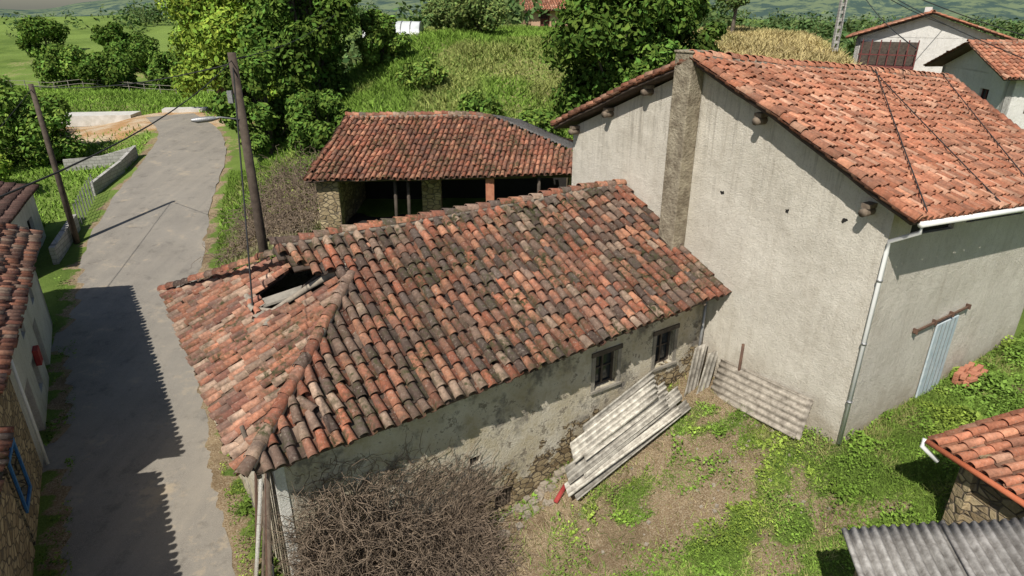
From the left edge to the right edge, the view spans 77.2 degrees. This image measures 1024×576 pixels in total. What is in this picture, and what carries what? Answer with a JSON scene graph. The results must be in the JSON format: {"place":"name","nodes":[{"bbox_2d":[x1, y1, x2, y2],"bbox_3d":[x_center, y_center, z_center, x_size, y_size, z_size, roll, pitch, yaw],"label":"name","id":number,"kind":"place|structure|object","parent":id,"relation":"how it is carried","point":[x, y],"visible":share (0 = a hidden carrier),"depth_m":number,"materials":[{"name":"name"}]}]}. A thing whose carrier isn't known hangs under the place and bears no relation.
{"place":"outdoors","nodes":[
{"label":"outdoors","id":0,"kind":"place"},
{"bbox_2d":[0,0,99,9],"label":"sky","id":1,"kind":"structure","parent":0,"point":[4,4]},
{"bbox_2d":[42,113,234,575],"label":"road","id":2,"kind":"structure","parent":0,"point":[132,441],"depth_m":21.66,"materials":[{"name":"concrete"}]},
{"bbox_2d":[33,275,76,575],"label":"kerb weeds","id":3,"kind":"object","parent":2,"relation":"on","point":[55,540],"visible":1,"depth_m":17.16,"materials":[{"name":"green plant"}]},
{"bbox_2d":[0,14,1023,575],"bbox_3d":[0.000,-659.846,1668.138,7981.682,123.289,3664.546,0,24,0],"label":"ground","id":4,"kind":"structure","parent":0,"point":[16,64],"depth_m":16.93,"materials":[{"name":"plant"}]},
{"bbox_2d":[0,154,14,181],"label":"oak tree","id":5,"kind":"object","parent":4,"relation":"on","point":[4,168],"visible":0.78,"depth_m":35.89,"materials":[{"name":"green plant"}]},
{"bbox_2d":[0,475,34,575],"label":"stone facade","id":6,"kind":"structure","parent":4,"relation":"on","point":[17,553],"depth_m":14.48,"materials":[{"name":"stone"}]},
{"bbox_2d":[0,375,42,544],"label":"stone facade","id":7,"kind":"structure","parent":4,"relation":"on","point":[11,413],"depth_m":16.65,"materials":[{"name":"stone"}]},
{"bbox_2d":[0,181,45,256],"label":"brown roof shed","id":8,"kind":"structure","parent":4,"relation":"on","point":[19,208],"depth_m":29.82,"materials":[{"name":"ceramic"}]},
{"bbox_2d":[9,271,52,466],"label":"white facade","id":9,"kind":"structure","parent":4,"relation":"on","point":[37,325],"depth_m":20.50,"materials":[{"name":"paint"}]},
{"bbox_2d":[15,15,70,56],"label":"oak tree","id":10,"kind":"object","parent":4,"relation":"on","point":[34,31],"visible":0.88,"depth_m":91.95,"materials":[{"name":"green plant"}]},
{"bbox_2d":[33,265,52,324],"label":"end wall","id":11,"kind":"structure","parent":4,"relation":"on","point":[42,293],"depth_m":24.55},
{"bbox_2d":[0,222,42,393],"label":"roof tiles","id":12,"kind":"object","parent":11,"relation":"on","point":[20,246],"visible":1,"depth_m":19.61,"materials":[{"name":"tile"}]},
{"bbox_2d":[0,85,89,167],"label":"oak tree","id":13,"kind":"object","parent":4,"relation":"on","point":[21,125],"visible":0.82,"depth_m":41.28,"materials":[{"name":"green plant"}]},
{"bbox_2d":[28,84,80,243],"bbox_3d":[-21.300,-5.494,30.010,0.300,7.761,0.300,0,24,0],"label":"utility pole","id":14,"kind":"object","parent":4,"relation":"on","point":[65,203],"visible":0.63,"depth_m":29.90,"materials":[{"name":"brown wood"}]},
{"bbox_2d":[30,41,89,88],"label":"hazel tree","id":15,"kind":"object","parent":4,"relation":"on","point":[49,65],"visible":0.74,"depth_m":70.31,"materials":[{"name":"green plant"}]},
{"bbox_2d":[48,214,80,264],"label":"concrete block wall","id":16,"kind":"structure","parent":4,"relation":"on","point":[60,245],"depth_m":30.32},
{"bbox_2d":[73,174,96,224],"bbox_3d":[-22.898,-4.680,34.459,0.055,1.885,4.645,-8,25,-19],"label":"wire fence","id":17,"kind":"object","parent":4,"relation":"on","point":[77,208],"visible":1,"depth_m":34.38,"materials":[{"name":"metal"}]},
{"bbox_2d":[63,145,138,195],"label":"concrete block wall","id":18,"kind":"structure","parent":4,"relation":"on","point":[124,158],"depth_m":40.77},
{"bbox_2d":[61,111,141,126],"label":"slab","id":19,"kind":"structure","parent":4,"relation":"on","point":[82,119],"depth_m":52.05,"materials":[{"name":"white paint"}]},
{"bbox_2d":[72,50,138,89],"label":"hazel tree","id":20,"kind":"object","parent":4,"relation":"on","point":[108,69],"visible":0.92,"depth_m":67.21,"materials":[{"name":"green plant"}]},
{"bbox_2d":[0,83,216,226],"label":"meadow grass","id":21,"kind":"structure","parent":4,"relation":"on","point":[162,96],"depth_m":57.89,"materials":[{"name":"green plant"}]},
{"bbox_2d":[90,21,133,52],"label":"oak tree","id":22,"kind":"object","parent":4,"relation":"on","point":[107,34],"visible":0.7,"depth_m":90.10,"materials":[{"name":"green plant"}]},
{"bbox_2d":[105,30,161,72],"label":"hazel tree","id":23,"kind":"object","parent":4,"relation":"on","point":[140,49],"visible":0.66,"depth_m":76.35,"materials":[{"name":"green plant"}]},
{"bbox_2d":[144,51,193,89],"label":"hazel tree","id":24,"kind":"object","parent":4,"relation":"on","point":[159,64],"visible":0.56,"depth_m":68.88,"materials":[{"name":"green plant"}]},
{"bbox_2d":[154,0,242,97],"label":"ash tree","id":25,"kind":"object","parent":4,"relation":"on","point":[187,13],"visible":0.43,"depth_m":50.50,"materials":[{"name":"green plant"}]},
{"bbox_2d":[191,52,269,260],"bbox_3d":[-8.728,-2.425,20.326,1.557,9.431,0.348,-13,27,-27],"label":"utility pole","id":26,"kind":"object","parent":4,"relation":"on","point":[253,187],"visible":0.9,"depth_m":19.71,"materials":[{"name":"brown wood"}]},
{"bbox_2d":[0,0,1023,575],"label":"overhead wires","id":27,"kind":"object","parent":26,"relation":"attached to","point":[310,32],"visible":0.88,"depth_m":17.92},
{"bbox_2d":[220,453,283,575],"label":"verge weeds","id":28,"kind":"object","parent":4,"relation":"on","point":[243,508],"visible":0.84,"depth_m":16.90,"materials":[{"name":"green plant"}]},
{"bbox_2d":[216,424,290,575],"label":"road wall","id":29,"kind":"structure","parent":4,"relation":"on","point":[248,484],"depth_m":14.75,"materials":[{"name":"paint"}]},
{"bbox_2d":[191,142,322,266],"bbox_3d":[-11.309,-4.199,33.077,7.212,5.568,11.432,0,24,0],"label":"dry brushwood","id":30,"kind":"object","parent":4,"relation":"on","point":[284,200],"visible":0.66,"depth_m":31.44,"materials":[{"name":"plant"}]},
{"bbox_2d":[209,46,314,156],"bbox_3d":[-15.450,-11.473,40.115,5.796,6.899,5.835,0,24,0],"label":"walnut tree","id":31,"kind":"object","parent":4,"relation":"on","point":[256,71],"visible":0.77,"depth_m":38.80,"materials":[{"name":"green plant"}]},
{"bbox_2d":[253,471,271,575],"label":"leaning planks","id":32,"kind":"object","parent":4,"relation":"on","point":[263,506],"visible":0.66,"depth_m":14.00,"materials":[{"name":"grey wood"}]},
{"bbox_2d":[188,0,337,101],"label":"ash tree","id":33,"kind":"object","parent":4,"relation":"on","point":[217,28],"visible":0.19,"depth_m":45.17,"materials":[{"name":"green plant"}]},
{"bbox_2d":[212,145,321,270],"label":"verge grass","id":34,"kind":"structure","parent":4,"relation":"on","point":[234,178],"depth_m":33.08,"materials":[{"name":"green plant"}]},
{"bbox_2d":[214,269,323,422],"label":"wall","id":35,"kind":"structure","parent":4,"relation":"on","point":[292,279],"depth_m":19.89,"materials":[{"name":"paint"}]},
{"bbox_2d":[272,467,302,575],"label":"corner quoin","id":36,"kind":"object","parent":4,"relation":"on","point":[280,484],"visible":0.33,"depth_m":13.23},
{"bbox_2d":[233,0,361,97],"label":"walnut tree","id":37,"kind":"object","parent":4,"relation":"on","point":[308,62],"visible":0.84,"depth_m":40.87,"materials":[{"name":"green plant"}]},
{"bbox_2d":[284,88,354,152],"bbox_3d":[-11.062,-9.917,38.056,4.779,3.657,4.745,0,24,0],"label":"bush","id":38,"kind":"object","parent":4,"relation":"on","point":[311,116],"visible":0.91,"depth_m":37.12,"materials":[{"name":"green plant"}]},
{"bbox_2d":[354,8,411,69],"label":"elder tree","id":39,"kind":"object","parent":4,"relation":"on","point":[382,41],"visible":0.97,"depth_m":44.95,"materials":[{"name":"green plant"}]},
{"bbox_2d":[362,21,423,37],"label":"polytunnel greenhouse","id":40,"kind":"object","parent":4,"relation":"on","point":[408,27],"visible":0.31,"depth_m":51.75,"materials":[{"name":"plastic"}]},
{"bbox_2d":[245,450,545,575],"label":"dead bramble","id":41,"kind":"object","parent":4,"relation":"on","point":[413,563],"visible":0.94,"depth_m":14.41,"materials":[{"name":"plant"}]},
{"bbox_2d":[395,56,448,89],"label":"bush","id":42,"kind":"object","parent":4,"relation":"on","point":[428,71],"visible":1,"depth_m":42.34,"materials":[{"name":"green plant"}]},
{"bbox_2d":[303,110,572,229],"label":"open stone barn","id":43,"kind":"structure","parent":4,"relation":"on","point":[430,159],"depth_m":30.13,"materials":[{"name":"ceramic"}]},
{"bbox_2d":[421,0,460,29],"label":"apple tree","id":44,"kind":"object","parent":4,"relation":"on","point":[436,12],"visible":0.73,"depth_m":53.13,"materials":[{"name":"green plant"}]},
{"bbox_2d":[448,0,511,31],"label":"apple tree","id":45,"kind":"object","parent":4,"relation":"on","point":[491,15],"visible":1,"depth_m":49.26,"materials":[{"name":"green plant"}]},
{"bbox_2d":[456,90,505,115],"bbox_3d":[-2.123,-11.171,39.789,3.104,2.071,2.887,13,27,27],"label":"bush","id":46,"kind":"object","parent":4,"relation":"on","point":[474,101],"visible":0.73,"depth_m":39.09,"materials":[{"name":"green plant"}]},
{"bbox_2d":[284,304,703,575],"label":"front wall","id":47,"kind":"structure","parent":4,"relation":"on","point":[530,426],"depth_m":16.15,"materials":[{"name":"paint"}]},
{"bbox_2d":[211,269,297,476],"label":"roof boards","id":48,"kind":"object","parent":47,"relation":"on","point":[279,279],"visible":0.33,"depth_m":17.00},
{"bbox_2d":[159,219,376,475],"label":"roof tiles","id":49,"kind":"object","parent":48,"relation":"on","point":[209,329],"visible":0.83,"depth_m":14.93,"materials":[{"name":"ceramic"}]},
{"bbox_2d":[157,249,274,290],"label":"ridge tiles","id":50,"kind":"object","parent":49,"relation":"on","point":[231,265],"visible":0.94,"depth_m":17.80,"materials":[{"name":"ceramic"}]},
{"bbox_2d":[260,285,301,307],"bbox_3d":[-5.828,0.225,16.211,1.062,0.484,0.328,-1,24,-3],"label":"fallen slab","id":51,"kind":"object","parent":49,"relation":"on","point":[276,298],"depth_m":16.18,"materials":[{"name":"concrete"}]},
{"bbox_2d":[259,263,345,310],"bbox_3d":[-5.213,0.036,15.743,2.566,1.306,0.511,-1,24,-1],"label":"broken mortar","id":52,"kind":"object","parent":49,"relation":"on","point":[320,280],"visible":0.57,"depth_m":15.76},
{"bbox_2d":[252,280,352,470],"bbox_3d":[-4.387,1.566,13.564,0.273,2.068,4.784,5,24,11],"label":"ridge mortar","id":53,"kind":"object","parent":48,"relation":"on","point":[294,392],"visible":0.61,"depth_m":13.07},
{"bbox_2d":[233,270,354,477],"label":"ridge tiles","id":54,"kind":"object","parent":53,"relation":"on","point":[245,467],"visible":1,"depth_m":13.05,"materials":[{"name":"ceramic"}]},
{"bbox_2d":[268,431,516,575],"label":"dead ivy stems","id":55,"kind":"object","parent":47,"relation":"attached to","point":[468,494],"visible":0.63,"depth_m":15.12,"materials":[{"name":"plant"}]},
{"bbox_2d":[256,207,717,475],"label":"roof boards","id":56,"kind":"object","parent":47,"relation":"on","point":[299,267],"visible":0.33,"depth_m":14.75,"materials":[{"name":"wood"}]},
{"bbox_2d":[281,184,621,246],"bbox_3d":[-1.090,-2.217,18.104,10.729,0.378,0.273,-14,27,-29],"label":"ridge mortar","id":57,"kind":"object","parent":56,"relation":"on","point":[372,229],"visible":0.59,"depth_m":17.36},
{"bbox_2d":[267,179,626,244],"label":"ridge tiles","id":58,"kind":"object","parent":57,"relation":"on","point":[328,231],"visible":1,"depth_m":17.45,"materials":[{"name":"ceramic"}]},
{"bbox_2d":[253,184,731,473],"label":"roof tiles","id":59,"kind":"object","parent":56,"relation":"on","point":[530,248],"visible":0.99,"depth_m":15.82,"materials":[{"name":"ceramic"}]},
{"bbox_2d":[658,52,703,251],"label":"chimney pillar","id":60,"kind":"structure","parent":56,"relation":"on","point":[685,109],"depth_m":17.96,"materials":[{"name":"concrete"}]},
{"bbox_2d":[595,352,610,382],"bbox_3d":[2.432,2.144,17.636,0.800,1.050,0.030,-15,28,-30],"label":"window pane","id":61,"kind":"object","parent":47,"relation":"attached to","point":[606,368],"visible":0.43,"depth_m":17.69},
{"bbox_2d":[1,0,1023,72],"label":"distant woodland","id":62,"kind":"object","parent":4,"relation":"on","point":[823,29],"visible":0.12,"depth_m":122.21,"materials":[{"name":"green plant"}]},
{"bbox_2d":[211,24,865,234],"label":"hill grass","id":63,"kind":"structure","parent":4,"relation":"on","point":[512,34],"depth_m":44.96,"materials":[{"name":"green plant"}]},
{"bbox_2d":[518,108,565,144],"bbox_3d":[1.512,-9.115,37.269,3.038,2.674,2.862,-16,28,-33],"label":"bush","id":64,"kind":"object","parent":4,"relation":"on","point":[540,118],"visible":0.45,"depth_m":36.63,"materials":[{"name":"green plant"}]},
{"bbox_2d":[538,0,698,113],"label":"fig tree","id":65,"kind":"object","parent":4,"relation":"on","point":[598,42],"visible":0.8,"depth_m":35.65,"materials":[{"name":"green plant"}]},
{"bbox_2d":[564,370,690,500],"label":"stacked corrugated sheets","id":66,"kind":"object","parent":4,"relation":"on","point":[631,421],"visible":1,"depth_m":17.45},
{"bbox_2d":[439,415,830,556],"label":"rubble stones","id":67,"kind":"object","parent":4,"relation":"on","point":[540,493],"visible":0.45,"depth_m":17.09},
{"bbox_2d":[460,382,844,575],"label":"dry yard grass","id":68,"kind":"structure","parent":4,"relation":"on","point":[551,532],"depth_m":16.48,"materials":[{"name":"plant"}]},
{"bbox_2d":[629,0,727,55],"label":"fig tree","id":69,"kind":"object","parent":4,"relation":"on","point":[702,40],"visible":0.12,"depth_m":37.83,"materials":[{"name":"green plant"}]},
{"bbox_2d":[684,301,717,396],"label":"propped boards","id":70,"kind":"object","parent":4,"relation":"on","point":[697,365],"visible":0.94,"depth_m":18.93,"materials":[{"name":"wood"}]},
{"bbox_2d":[407,341,1023,575],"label":"yard grass","id":71,"kind":"structure","parent":4,"relation":"on","point":[941,472],"depth_m":15.75,"materials":[{"name":"green plant"}]},
{"bbox_2d":[715,0,749,32],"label":"peach tree","id":72,"kind":"object","parent":4,"relation":"on","point":[735,4],"visible":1,"depth_m":50.16,"materials":[{"name":"green plant"}]},
{"bbox_2d":[572,73,900,445],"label":"gable wall","id":73,"kind":"structure","parent":4,"relation":"on","point":[792,309],"depth_m":16.72,"materials":[{"name":"paint"}]},
{"bbox_2d":[553,69,673,128],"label":"roof boards","id":74,"kind":"object","parent":73,"relation":"on","point":[621,98],"visible":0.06,"depth_m":20.07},
{"bbox_2d":[550,59,686,126],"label":"roof tiles","id":75,"kind":"object","parent":74,"relation":"on","point":[632,84],"visible":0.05,"depth_m":19.43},
{"bbox_2d":[693,53,922,219],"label":"ridge tiles","id":76,"kind":"object","parent":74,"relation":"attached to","point":[872,184],"visible":0.99,"depth_m":14.47,"materials":[{"name":"ceramic"}]},
{"bbox_2d":[706,55,951,78],"bbox_3d":[10.723,-7.003,20.658,13.867,1.532,0.273,-14,27,-30],"label":"ridge mortar","id":77,"kind":"object","parent":74,"relation":"on","point":[755,61],"visible":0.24,"depth_m":19.48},
{"bbox_2d":[689,49,952,77],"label":"ridge tiles","id":78,"kind":"object","parent":77,"relation":"on","point":[727,55],"visible":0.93,"depth_m":19.51,"materials":[{"name":"ceramic"}]},
{"bbox_2d":[837,228,922,443],"bbox_3d":[8.329,1.284,14.652,0.119,5.915,0.691,-12,26,-25],"label":"downpipe","id":79,"kind":"object","parent":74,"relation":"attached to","point":[870,318],"visible":0.99,"depth_m":14.68,"materials":[{"name":"white plastic"}]},
{"bbox_2d":[917,207,1023,227],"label":"gutter","id":80,"kind":"object","parent":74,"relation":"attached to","point":[936,222],"visible":1,"depth_m":14.22,"materials":[{"name":"white plastic"}]},
{"bbox_2d":[694,62,1015,224],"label":"roof boards","id":81,"kind":"object","parent":73,"relation":"on","point":[868,192],"visible":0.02,"depth_m":14.58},
{"bbox_2d":[550,59,682,123],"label":"ridge tiles","id":82,"kind":"object","parent":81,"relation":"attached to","point":[630,81],"visible":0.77,"depth_m":19.46,"materials":[{"name":"ceramic"}]},
{"bbox_2d":[689,57,1023,222],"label":"roof tiles","id":83,"kind":"object","parent":81,"relation":"on","point":[846,113],"visible":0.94,"depth_m":16.99,"materials":[{"name":"tile"}]},
{"bbox_2d":[711,359,813,440],"bbox_3d":[6.763,2.998,17.658,0.569,1.216,3.174,-14,27,-28],"label":"leaning corrugated sheet","id":84,"kind":"object","parent":4,"relation":"on","point":[779,407],"visible":1,"depth_m":17.49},
{"bbox_2d":[831,0,847,52],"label":"concrete lattice pole","id":85,"kind":"object","parent":4,"relation":"on","point":[841,20],"visible":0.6,"depth_m":46.27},
{"bbox_2d":[853,36,1003,72],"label":"wall","id":86,"kind":"structure","parent":4,"relation":"on","point":[929,49],"depth_m":56.40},
{"bbox_2d":[856,41,917,69],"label":"gallery back","id":87,"kind":"object","parent":86,"relation":"attached to","point":[903,47],"visible":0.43,"depth_m":57.73,"materials":[{"name":"brown wood"}]},
{"bbox_2d":[862,15,999,39],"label":"gable infill","id":88,"kind":"object","parent":86,"relation":"on","point":[924,27],"visible":1,"depth_m":55.68,"materials":[{"name":"paint"}]},
{"bbox_2d":[841,517,1023,575],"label":"corrugated roof shed","id":89,"kind":"structure","parent":4,"relation":"on","point":[994,547],"depth_m":10.78,"materials":[{"name":"metal"}]},
{"bbox_2d":[846,218,1023,439],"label":"side wall","id":90,"kind":"structure","parent":4,"relation":"on","point":[982,274],"depth_m":16.93,"materials":[{"name":"paint"}]},
{"bbox_2d":[889,219,911,266],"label":"wall","id":91,"kind":"structure","parent":90,"relation":"on","point":[900,248],"depth_m":14.46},
{"bbox_2d":[903,227,952,261],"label":"wall","id":92,"kind":"structure","parent":90,"relation":"on","point":[926,242],"depth_m":15.15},
{"bbox_2d":[915,315,958,397],"bbox_3d":[11.739,1.910,17.733,1.150,2.300,0.050,-14,27,-30],"label":"sliding door","id":93,"kind":"structure","parent":90,"relation":"attached to","point":[929,358],"depth_m":17.63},
{"bbox_2d":[948,221,965,245],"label":"wall","id":94,"kind":"structure","parent":90,"relation":"on","point":[957,231],"depth_m":15.84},
{"bbox_2d":[961,213,1022,240],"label":"wall","id":95,"kind":"structure","parent":90,"relation":"on","point":[974,227],"depth_m":16.67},
{"bbox_2d":[952,362,987,388],"bbox_3d":[13.158,2.495,18.462,1.242,0.372,0.644,-15,28,-30],"label":"brick pile","id":96,"kind":"object","parent":4,"relation":"on","point":[961,375],"visible":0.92,"depth_m":18.27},
{"bbox_2d":[920,408,1023,524],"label":"tiled shed","id":97,"kind":"structure","parent":4,"relation":"on","point":[986,455],"depth_m":12.85,"materials":[{"name":"ceramic"}]},
{"bbox_2d":[933,332,1023,420],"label":"wall weeds","id":98,"kind":"object","parent":4,"relation":"on","point":[999,382],"depth_m":18.02,"materials":[{"name":"green plant"}]},
{"bbox_2d":[942,65,1016,114],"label":"wall","id":99,"kind":"structure","parent":4,"relation":"on","point":[977,81],"depth_m":39.22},
{"bbox_2d":[944,50,996,73],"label":"gable infill","id":100,"kind":"object","parent":99,"relation":"on","point":[972,60],"visible":0.55,"depth_m":40.87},
{"bbox_2d":[925,44,972,66],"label":"roof boards","id":101,"kind":"object","parent":100,"relation":"on","point":[951,56],"visible":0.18,"depth_m":42.59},
{"bbox_2d":[966,41,1023,79],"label":"roof tiles","id":102,"kind":"object","parent":101,"relation":"on","point":[1005,65],"visible":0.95,"depth_m":38.10,"materials":[{"name":"ceramic"}]},
{"bbox_2d":[998,81,1023,128],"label":"front wall","id":103,"kind":"structure","parent":4,"relation":"on","point":[1014,113],"depth_m":37.44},
{"bbox_2d":[0,0,1023,27],"bbox_3d":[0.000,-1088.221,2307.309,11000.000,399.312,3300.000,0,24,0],"label":"mountain range","id":104,"kind":"structure","parent":0,"point":[1003,9],"depth_m":2043.47,"materials":[{"name":"plant"}]},
{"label":"ridge mortar","id":105,"kind":"object","parent":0,"visible":0},
{"bbox_2d":[951,74,1023,133],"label":"ridge tiles","id":106,"kind":"object","parent":105,"relation":"attached to","point":[1003,116],"visible":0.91,"depth_m":22.44,"materials":[{"name":"ceramic"}]},
{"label":"rear wall","id":107,"kind":"object","parent":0,"visible":0},
{"bbox_2d":[0,426,13,501],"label":"roof tiles","id":108,"kind":"object","parent":107,"relation":"on","point":[6,435],"visible":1,"depth_m":13.75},
{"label":"roof","id":109,"kind":"object","parent":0,"visible":0},
{"bbox_2d":[11,359,49,464],"bbox_3d":[-13.438,3.186,17.747,0.086,4.350,0.090,0,24,0],"label":"downpipe","id":110,"kind":"object","parent":109,"relation":"attached to","point":[26,404],"visible":0.75,"depth_m":17.84,"materials":[{"name":"white plastic"}]},
{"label":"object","id":111,"kind":"object","parent":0,"visible":0},
{"bbox_2d":[869,14,983,32],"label":"gable infill","id":112,"kind":"object","parent":111,"relation":"on","point":[898,24],"visible":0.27,"depth_m":63.85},
{"bbox_2d":[847,13,933,38],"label":"roof boards","id":113,"kind":"object","parent":112,"relation":"on","point":[890,25],"visible":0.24,"depth_m":56.34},
{"bbox_2d":[846,11,933,37],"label":"roof tiles","id":114,"kind":"object","parent":113,"relation":"on","point":[883,25],"visible":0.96,"depth_m":57.36,"materials":[{"name":"ceramic"}]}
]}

